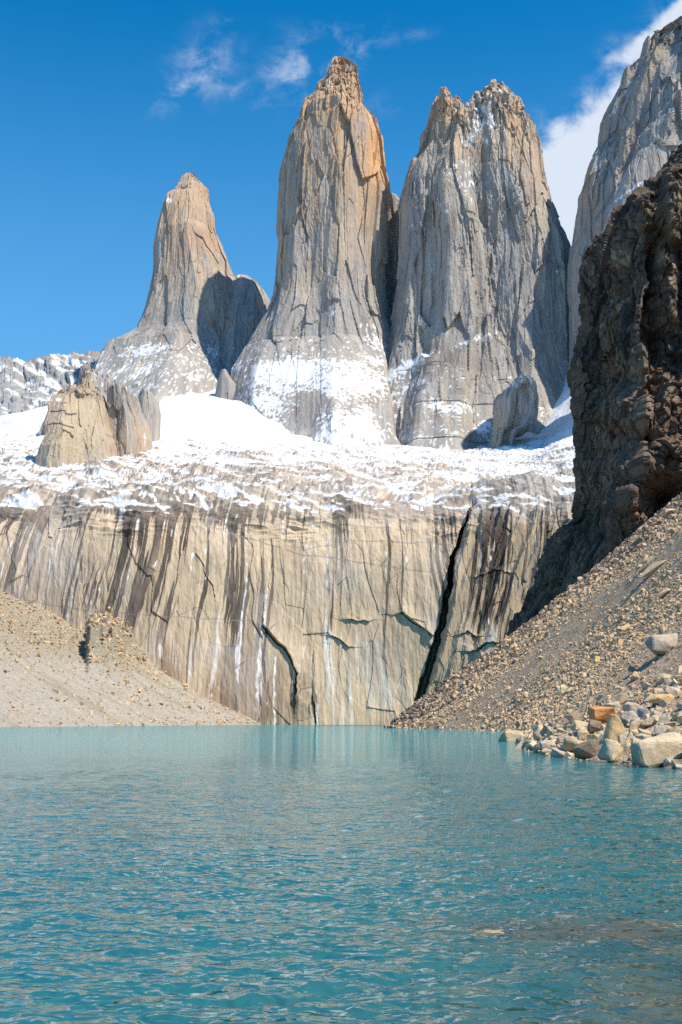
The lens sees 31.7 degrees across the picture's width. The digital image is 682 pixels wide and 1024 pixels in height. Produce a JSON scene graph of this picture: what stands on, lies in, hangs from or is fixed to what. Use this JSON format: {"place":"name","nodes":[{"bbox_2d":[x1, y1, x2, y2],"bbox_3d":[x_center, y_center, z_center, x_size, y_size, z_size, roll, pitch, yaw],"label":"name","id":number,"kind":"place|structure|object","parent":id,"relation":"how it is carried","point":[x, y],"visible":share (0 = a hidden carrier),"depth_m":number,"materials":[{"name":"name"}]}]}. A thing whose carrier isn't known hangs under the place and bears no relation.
{"place":"outdoors","nodes":[
{"label":"outdoors","id":0,"kind":"place"},
{"bbox_2d":[0,350,99,415],"bbox_3d":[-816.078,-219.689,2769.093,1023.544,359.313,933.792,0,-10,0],"label":"rock ridge","id":1,"kind":"object","parent":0,"point":[34,383],"visible":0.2,"depth_m":2740.84,"materials":[{"name":"stone"}]},
{"bbox_2d":[0,590,261,726],"bbox_3d":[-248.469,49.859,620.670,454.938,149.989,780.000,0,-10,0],"label":"moraine slope","id":2,"kind":"structure","parent":0,"point":[52,711],"depth_m":713.99,"materials":[{"name":"beige gravel"}]},
{"bbox_2d":[0,589,260,726],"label":"moraine stones","id":3,"kind":"object","parent":2,"relation":"on","point":[91,620],"visible":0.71,"depth_m":791.61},
{"bbox_2d":[0,484,574,724],"bbox_3d":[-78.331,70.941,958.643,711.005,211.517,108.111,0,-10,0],"label":"cliff","id":4,"kind":"structure","parent":0,"point":[338,609],"depth_m":942.37,"materials":[{"name":"stone"}]},
{"bbox_2d":[0,375,574,504],"bbox_3d":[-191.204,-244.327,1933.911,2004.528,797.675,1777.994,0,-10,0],"label":"snowfield","id":5,"kind":"structure","parent":4,"relation":"on","point":[209,441],"depth_m":1518.85,"materials":[{"name":"white snow"}]},
{"bbox_2d":[39,362,113,435],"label":"rock outcrop","id":6,"kind":"object","parent":5,"relation":"on","point":[99,382],"visible":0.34,"depth_m":1808.18,"materials":[{"name":"stone"}]},
{"bbox_2d":[36,373,152,467],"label":"rock outcrop","id":7,"kind":"object","parent":5,"relation":"on","point":[84,422],"visible":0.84,"depth_m":1488.54,"materials":[{"name":"stone"}]},
{"bbox_2d":[138,388,160,441],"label":"rock mound","id":8,"kind":"object","parent":5,"relation":"on","point":[150,407],"visible":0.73,"depth_m":1656.47,"materials":[{"name":"stone"}]},
{"bbox_2d":[93,172,269,401],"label":"rock tower","id":9,"kind":"structure","parent":5,"relation":"on","point":[204,311],"depth_m":2533.02,"materials":[{"name":"stone"}]},
{"bbox_2d":[215,369,235,399],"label":"rock mound","id":10,"kind":"object","parent":5,"relation":"on","point":[226,387],"visible":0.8,"depth_m":2232.40,"materials":[{"name":"stone"}]},
{"bbox_2d":[230,56,400,446],"bbox_3d":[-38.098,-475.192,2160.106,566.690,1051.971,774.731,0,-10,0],"label":"rock tower","id":11,"kind":"structure","parent":5,"relation":"on","point":[312,360],"depth_m":2312.95,"materials":[{"name":"stone"}]},
{"bbox_2d":[385,193,399,312],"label":"rock wall","id":12,"kind":"structure","parent":5,"relation":"on","point":[391,266],"depth_m":2497.45,"materials":[{"name":"stone"}]},
{"bbox_2d":[387,79,570,449],"bbox_3d":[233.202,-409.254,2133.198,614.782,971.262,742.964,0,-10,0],"label":"rock tower","id":13,"kind":"structure","parent":5,"relation":"on","point":[479,318],"depth_m":2248.76,"materials":[{"name":"stone"}]},
{"bbox_2d":[488,374,538,447],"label":"rock pinnacle","id":14,"kind":"object","parent":5,"relation":"on","point":[515,408],"visible":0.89,"depth_m":1917.60,"materials":[{"name":"stone"}]},
{"bbox_2d":[567,16,681,369],"bbox_3d":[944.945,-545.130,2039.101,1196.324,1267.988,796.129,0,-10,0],"label":"rock wall","id":15,"kind":"structure","parent":5,"relation":"on","point":[644,109],"depth_m":2184.40,"materials":[{"name":"stone"}]},
{"bbox_2d":[603,144,678,231],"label":"rock buttress","id":16,"kind":"object","parent":5,"relation":"on","point":[646,163],"visible":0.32,"depth_m":1832.82,"materials":[{"name":"stone"}]},
{"bbox_2d":[0,725,681,1023],"bbox_3d":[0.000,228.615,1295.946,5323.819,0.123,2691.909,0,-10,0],"label":"lake","id":17,"kind":"structure","parent":0,"point":[282,874],"depth_m":18.46,"materials":[{"name":"liquid"}]},
{"bbox_2d":[475,929,503,933],"bbox_3d":[1.949,5.086,13.953,1.060,0.420,0.560,8,-11,-4],"label":"awash boulder","id":18,"kind":"object","parent":17,"relation":"in","point":[493,931],"visible":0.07,"depth_m":13.88,"materials":[{"name":"beige stone"}]},
{"bbox_2d":[0,0,681,361],"label":"sky","id":19,"kind":"structure","parent":0,"point":[105,105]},
{"bbox_2d":[392,496,681,768],"bbox_3d":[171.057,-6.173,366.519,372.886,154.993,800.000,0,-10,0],"label":"scree slope","id":20,"kind":"structure","parent":0,"point":[662,664],"depth_m":322.00,"materials":[{"name":"gravel"}]},
{"bbox_2d":[498,729,526,741],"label":"boulder","id":21,"kind":"object","parent":20,"relation":"on","point":[509,735],"visible":0.77,"depth_m":144.03,"materials":[{"name":"beige stone"}]},
{"bbox_2d":[515,737,522,742],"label":"boulder","id":22,"kind":"object","parent":20,"relation":"on","point":[518,739],"visible":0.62,"depth_m":132.66,"materials":[{"name":"grey stone"}]},
{"bbox_2d":[521,741,529,748],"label":"boulder","id":23,"kind":"object","parent":20,"relation":"on","point":[524,744],"visible":0.33,"depth_m":106.45,"materials":[{"name":"grey stone"}]},
{"bbox_2d":[525,740,536,750],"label":"boulder","id":24,"kind":"object","parent":20,"relation":"on","point":[530,745],"visible":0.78,"depth_m":99.42,"materials":[{"name":"grey stone"}]},
{"bbox_2d":[384,492,681,763],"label":"scree stones","id":25,"kind":"object","parent":20,"relation":"on","point":[562,603],"visible":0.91,"depth_m":322.73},
{"bbox_2d":[524,724,542,742],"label":"boulder","id":26,"kind":"object","parent":20,"relation":"on","point":[536,729],"visible":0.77,"depth_m":106.66,"materials":[{"name":"grey stone"}]},
{"bbox_2d":[539,740,550,753],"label":"boulder","id":27,"kind":"object","parent":20,"relation":"on","point":[544,744],"visible":0.33,"depth_m":89.77,"materials":[{"name":"grey stone"}]},
{"bbox_2d":[540,726,550,736],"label":"boulder","id":28,"kind":"object","parent":20,"relation":"on","point":[544,730],"visible":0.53,"depth_m":105.40,"materials":[{"name":"grey stone"}]},
{"bbox_2d":[541,748,551,754],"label":"boulder","id":29,"kind":"object","parent":20,"relation":"on","point":[544,751],"visible":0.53,"depth_m":88.12,"materials":[{"name":"grey stone"}]},
{"bbox_2d":[546,729,556,737],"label":"boulder","id":30,"kind":"object","parent":20,"relation":"on","point":[550,733],"visible":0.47,"depth_m":101.06,"materials":[{"name":"grey stone"}]},
{"bbox_2d":[547,722,556,726],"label":"boulder","id":31,"kind":"object","parent":20,"relation":"on","point":[551,724],"visible":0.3,"depth_m":107.72,"materials":[{"name":"grey stone"}]},
{"bbox_2d":[548,739,556,746],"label":"boulder","id":32,"kind":"object","parent":20,"relation":"on","point":[552,744],"visible":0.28,"depth_m":92.04,"materials":[{"name":"grey stone"}]},
{"bbox_2d":[551,748,570,757],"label":"boulder","id":33,"kind":"object","parent":20,"relation":"on","point":[558,752],"visible":0.59,"depth_m":81.12,"materials":[{"name":"grey stone"}]},
{"bbox_2d":[557,728,564,732],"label":"boulder","id":34,"kind":"object","parent":20,"relation":"on","point":[560,730],"visible":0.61,"depth_m":99.39,"materials":[{"name":"beige stone"}]},
{"bbox_2d":[556,732,569,743],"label":"boulder","id":35,"kind":"object","parent":20,"relation":"on","point":[560,739],"visible":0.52,"depth_m":91.95,"materials":[{"name":"grey stone"}]},
{"bbox_2d":[560,684,566,695],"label":"boulder","id":36,"kind":"object","parent":20,"relation":"on","point":[563,688],"visible":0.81,"depth_m":250.14,"materials":[{"name":"beige stone"}]},
{"bbox_2d":[564,751,573,757],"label":"boulder","id":37,"kind":"object","parent":20,"relation":"on","point":[567,754],"visible":0.63,"depth_m":79.52,"materials":[{"name":"beige stone"}]},
{"bbox_2d":[562,736,579,751],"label":"boulder","id":38,"kind":"object","parent":20,"relation":"on","point":[570,743],"visible":0.77,"depth_m":81.15,"materials":[{"name":"beige stone"}]},
{"bbox_2d":[566,711,580,723],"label":"boulder","id":39,"kind":"object","parent":20,"relation":"on","point":[572,716],"visible":0.73,"depth_m":100.00,"materials":[{"name":"grey stone"}]},
{"bbox_2d":[570,719,588,730],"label":"boulder","id":40,"kind":"object","parent":20,"relation":"on","point":[575,723],"visible":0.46,"depth_m":95.57,"materials":[{"name":"beige stone"}]},
{"bbox_2d":[577,729,588,740],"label":"boulder","id":41,"kind":"object","parent":20,"relation":"on","point":[581,735],"visible":0.81,"depth_m":83.98,"materials":[{"name":"beige stone"}]},
{"bbox_2d":[573,740,599,758],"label":"boulder","id":42,"kind":"object","parent":20,"relation":"on","point":[587,749],"visible":0.81,"depth_m":75.86,"materials":[{"name":"grey stone"}]},
{"bbox_2d":[573,719,601,732],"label":"boulder","id":43,"kind":"object","parent":20,"relation":"on","point":[594,726],"visible":0.77,"depth_m":86.93,"materials":[{"name":"grey stone"}]},
{"bbox_2d":[587,734,599,739],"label":"boulder","id":44,"kind":"object","parent":20,"relation":"on","point":[592,736],"visible":0.34,"depth_m":79.87,"materials":[{"name":"grey stone"}]},
{"bbox_2d":[594,656,599,663],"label":"boulder","id":45,"kind":"object","parent":20,"relation":"on","point":[596,658],"visible":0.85,"depth_m":256.50,"materials":[{"name":"beige stone"}]},
{"bbox_2d":[598,734,603,744],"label":"boulder","id":46,"kind":"object","parent":20,"relation":"on","point":[600,737],"visible":0.1,"depth_m":77.92,"materials":[{"name":"grey stone"}]},
{"bbox_2d":[587,706,616,722],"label":"boulder","id":47,"kind":"object","parent":20,"relation":"on","point":[600,713],"visible":0.82,"depth_m":89.61,"materials":[{"name":"orange stone"}]},
{"bbox_2d":[600,695,610,701],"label":"boulder","id":48,"kind":"object","parent":20,"relation":"on","point":[603,698],"visible":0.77,"depth_m":103.95,"materials":[{"name":"grey stone"}]},
{"bbox_2d":[598,739,623,761],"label":"boulder","id":49,"kind":"object","parent":20,"relation":"on","point":[611,750],"visible":0.97,"depth_m":71.25,"materials":[{"name":"grey stone"}]},
{"bbox_2d":[604,701,620,706],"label":"boulder","id":50,"kind":"object","parent":20,"relation":"on","point":[611,704],"visible":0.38,"depth_m":96.27,"materials":[{"name":"grey stone"}]},
{"bbox_2d":[602,714,624,742],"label":"boulder","id":51,"kind":"object","parent":20,"relation":"on","point":[614,728],"visible":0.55,"depth_m":76.57,"materials":[{"name":"beige stone"}]},
{"bbox_2d":[617,639,623,645],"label":"boulder","id":52,"kind":"object","parent":20,"relation":"on","point":[620,641],"visible":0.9,"depth_m":233.35,"materials":[{"name":"beige stone"}]},
{"bbox_2d":[615,693,628,704],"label":"boulder","id":53,"kind":"object","parent":20,"relation":"on","point":[621,698],"visible":0.84,"depth_m":96.58,"materials":[{"name":"grey stone"}]},
{"bbox_2d":[617,730,632,744],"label":"boulder","id":54,"kind":"object","parent":20,"relation":"on","point":[624,737],"visible":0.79,"depth_m":74.93,"materials":[{"name":"beige stone"}]},
{"bbox_2d":[621,711,637,724],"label":"boulder","id":55,"kind":"object","parent":20,"relation":"on","point":[628,715],"visible":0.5,"depth_m":81.81,"materials":[{"name":"grey stone"}]},
{"bbox_2d":[622,702,639,712],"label":"boulder","id":56,"kind":"object","parent":20,"relation":"on","point":[629,706],"visible":0.61,"depth_m":87.30,"materials":[{"name":"grey stone"}]},
{"bbox_2d":[628,666,634,672],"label":"boulder","id":57,"kind":"object","parent":20,"relation":"on","point":[631,668],"visible":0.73,"depth_m":109.06,"materials":[{"name":"grey stone"}]},
{"bbox_2d":[630,729,638,734],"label":"boulder","id":58,"kind":"object","parent":20,"relation":"on","point":[634,731],"visible":0.39,"depth_m":77.20,"materials":[{"name":"beige stone"}]},
{"bbox_2d":[630,671,639,681],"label":"boulder","id":59,"kind":"object","parent":20,"relation":"on","point":[635,676],"visible":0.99,"depth_m":105.08,"materials":[{"name":"beige stone"}]},
{"bbox_2d":[631,737,640,764],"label":"boulder","id":60,"kind":"object","parent":20,"relation":"on","point":[634,739],"visible":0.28,"depth_m":67.06,"materials":[{"name":"beige stone"}]},
{"bbox_2d":[629,536,643,545],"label":"boulder","id":61,"kind":"object","parent":20,"relation":"on","point":[637,541],"visible":0.81,"depth_m":410.65,"materials":[{"name":"grey stone"}]},
{"bbox_2d":[629,719,645,730],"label":"boulder","id":62,"kind":"object","parent":20,"relation":"on","point":[636,724],"visible":0.62,"depth_m":77.70,"materials":[{"name":"beige stone"}]},
{"bbox_2d":[637,707,649,716],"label":"boulder","id":63,"kind":"object","parent":20,"relation":"on","point":[641,711],"visible":0.58,"depth_m":82.89,"materials":[{"name":"grey stone"}]},
{"bbox_2d":[637,733,649,739],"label":"boulder","id":64,"kind":"object","parent":20,"relation":"on","point":[641,736],"visible":0.32,"depth_m":73.05,"materials":[{"name":"grey stone"}]},
{"bbox_2d":[637,728,652,735],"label":"boulder","id":65,"kind":"object","parent":20,"relation":"on","point":[647,732],"visible":0.37,"depth_m":74.67,"materials":[{"name":"beige stone"}]},
{"bbox_2d":[641,714,648,719],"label":"boulder","id":66,"kind":"object","parent":20,"relation":"on","point":[645,716],"visible":0.62,"depth_m":80.55,"materials":[{"name":"grey stone"}]},
{"bbox_2d":[641,682,651,689],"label":"boulder","id":67,"kind":"object","parent":20,"relation":"on","point":[645,685],"visible":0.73,"depth_m":98.32,"materials":[{"name":"grey stone"}]},
{"bbox_2d":[643,556,654,563],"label":"boulder","id":68,"kind":"object","parent":20,"relation":"on","point":[648,560],"visible":0.78,"depth_m":324.64,"materials":[{"name":"beige stone"}]},
{"bbox_2d":[641,715,659,725],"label":"boulder","id":69,"kind":"object","parent":20,"relation":"on","point":[649,721],"visible":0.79,"depth_m":77.38,"materials":[{"name":"grey stone"}]},
{"bbox_2d":[639,555,665,577],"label":"boulder","id":70,"kind":"object","parent":20,"relation":"on","point":[651,569],"visible":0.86,"depth_m":311.57,"materials":[{"name":"beige stone"}]},
{"bbox_2d":[630,732,681,767],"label":"boulder","id":71,"kind":"object","parent":20,"relation":"on","point":[654,751],"visible":0.83,"depth_m":63.85,"materials":[{"name":"beige stone"}]},
{"bbox_2d":[650,710,661,716],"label":"boulder","id":72,"kind":"object","parent":20,"relation":"on","point":[655,712],"visible":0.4,"depth_m":78.91,"materials":[{"name":"grey stone"}]},
{"bbox_2d":[652,688,662,693],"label":"boulder","id":73,"kind":"object","parent":20,"relation":"on","point":[655,690],"visible":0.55,"depth_m":92.19,"materials":[{"name":"beige stone"}]},
{"bbox_2d":[645,694,674,703],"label":"boulder","id":74,"kind":"object","parent":20,"relation":"on","point":[654,698],"visible":0.78,"depth_m":85.17,"materials":[{"name":"beige stone"}]},
{"bbox_2d":[654,725,665,733],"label":"boulder","id":75,"kind":"object","parent":20,"relation":"on","point":[659,729],"visible":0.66,"depth_m":73.38,"materials":[{"name":"grey stone"}]},
{"bbox_2d":[645,633,677,654],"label":"boulder","id":76,"kind":"object","parent":20,"relation":"on","point":[661,644],"visible":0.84,"depth_m":106.99,"materials":[{"name":"grey stone"}]},
{"bbox_2d":[656,673,670,683],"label":"boulder","id":77,"kind":"object","parent":20,"relation":"on","point":[661,678],"visible":0.77,"depth_m":96.82,"materials":[{"name":"beige stone"}]},
{"bbox_2d":[659,699,667,707],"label":"boulder","id":78,"kind":"object","parent":20,"relation":"on","point":[663,703],"visible":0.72,"depth_m":83.21,"materials":[{"name":"grey stone"}]},
{"bbox_2d":[658,723,670,729],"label":"boulder","id":79,"kind":"object","parent":20,"relation":"on","point":[665,726],"visible":0.2,"depth_m":74.12,"materials":[{"name":"grey stone"}]},
{"bbox_2d":[658,715,671,722],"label":"boulder","id":80,"kind":"object","parent":20,"relation":"on","point":[664,719],"visible":0.58,"depth_m":76.23,"materials":[{"name":"grey stone"}]},
{"bbox_2d":[663,757,671,766],"bbox_3d":[17.339,13.291,63.470,0.462,0.538,0.688,16,-8,-27],"label":"boulder","id":81,"kind":"object","parent":20,"relation":"on","point":[666,762],"visible":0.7,"depth_m":63.39,"materials":[{"name":"grey stone"}]},
{"bbox_2d":[664,679,671,685],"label":"boulder","id":82,"kind":"object","parent":20,"relation":"on","point":[667,681],"visible":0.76,"depth_m":93.00,"materials":[{"name":"grey stone"}]},
{"bbox_2d":[664,509,675,515],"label":"boulder","id":83,"kind":"object","parent":20,"relation":"on","point":[667,512],"visible":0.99,"depth_m":423.86,"materials":[{"name":"beige stone"}]},
{"bbox_2d":[664,722,675,725],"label":"boulder","id":84,"kind":"object","parent":20,"relation":"on","point":[670,723],"visible":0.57,"depth_m":74.17,"materials":[{"name":"grey stone"}]},
{"bbox_2d":[665,686,680,695],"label":"boulder","id":85,"kind":"object","parent":20,"relation":"on","point":[673,691],"visible":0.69,"depth_m":87.23,"materials":[{"name":"grey stone"}]},
{"bbox_2d":[666,726,681,733],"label":"boulder","id":86,"kind":"object","parent":20,"relation":"on","point":[676,729],"visible":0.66,"depth_m":70.08,"materials":[{"name":"beige stone"}]},
{"bbox_2d":[671,759,681,767],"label":"boulder","id":87,"kind":"object","parent":20,"relation":"on","point":[673,762],"visible":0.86,"depth_m":61.84,"materials":[{"name":"grey stone"}]},
{"bbox_2d":[671,712,681,720],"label":"boulder","id":88,"kind":"object","parent":20,"relation":"on","point":[675,716],"visible":0.56,"depth_m":75.81,"materials":[{"name":"grey stone"}]},
{"bbox_2d":[675,764,681,768],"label":"boulder","id":89,"kind":"object","parent":20,"relation":"on","point":[678,766],"visible":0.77,"depth_m":61.59,"materials":[{"name":"beige stone"}]},
{"bbox_2d":[676,665,681,674],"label":"boulder","id":90,"kind":"object","parent":20,"relation":"on","point":[679,670],"visible":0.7,"depth_m":94.95,"materials":[{"name":"grey stone"}]},
{"bbox_2d":[676,703,681,709],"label":"boulder","id":91,"kind":"object","parent":20,"relation":"on","point":[679,705],"visible":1,"depth_m":78.11,"materials":[{"name":"grey stone"}]},
{"bbox_2d":[677,715,681,722],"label":"boulder","id":92,"kind":"object","parent":20,"relation":"on","point":[679,719],"visible":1,"depth_m":73.49,"materials":[{"name":"grey stone"}]},
{"bbox_2d":[507,144,681,635],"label":"dark cliff","id":93,"kind":"structure","parent":0,"point":[624,377],"depth_m":569.89,"materials":[{"name":"brown stone"}]}
]}

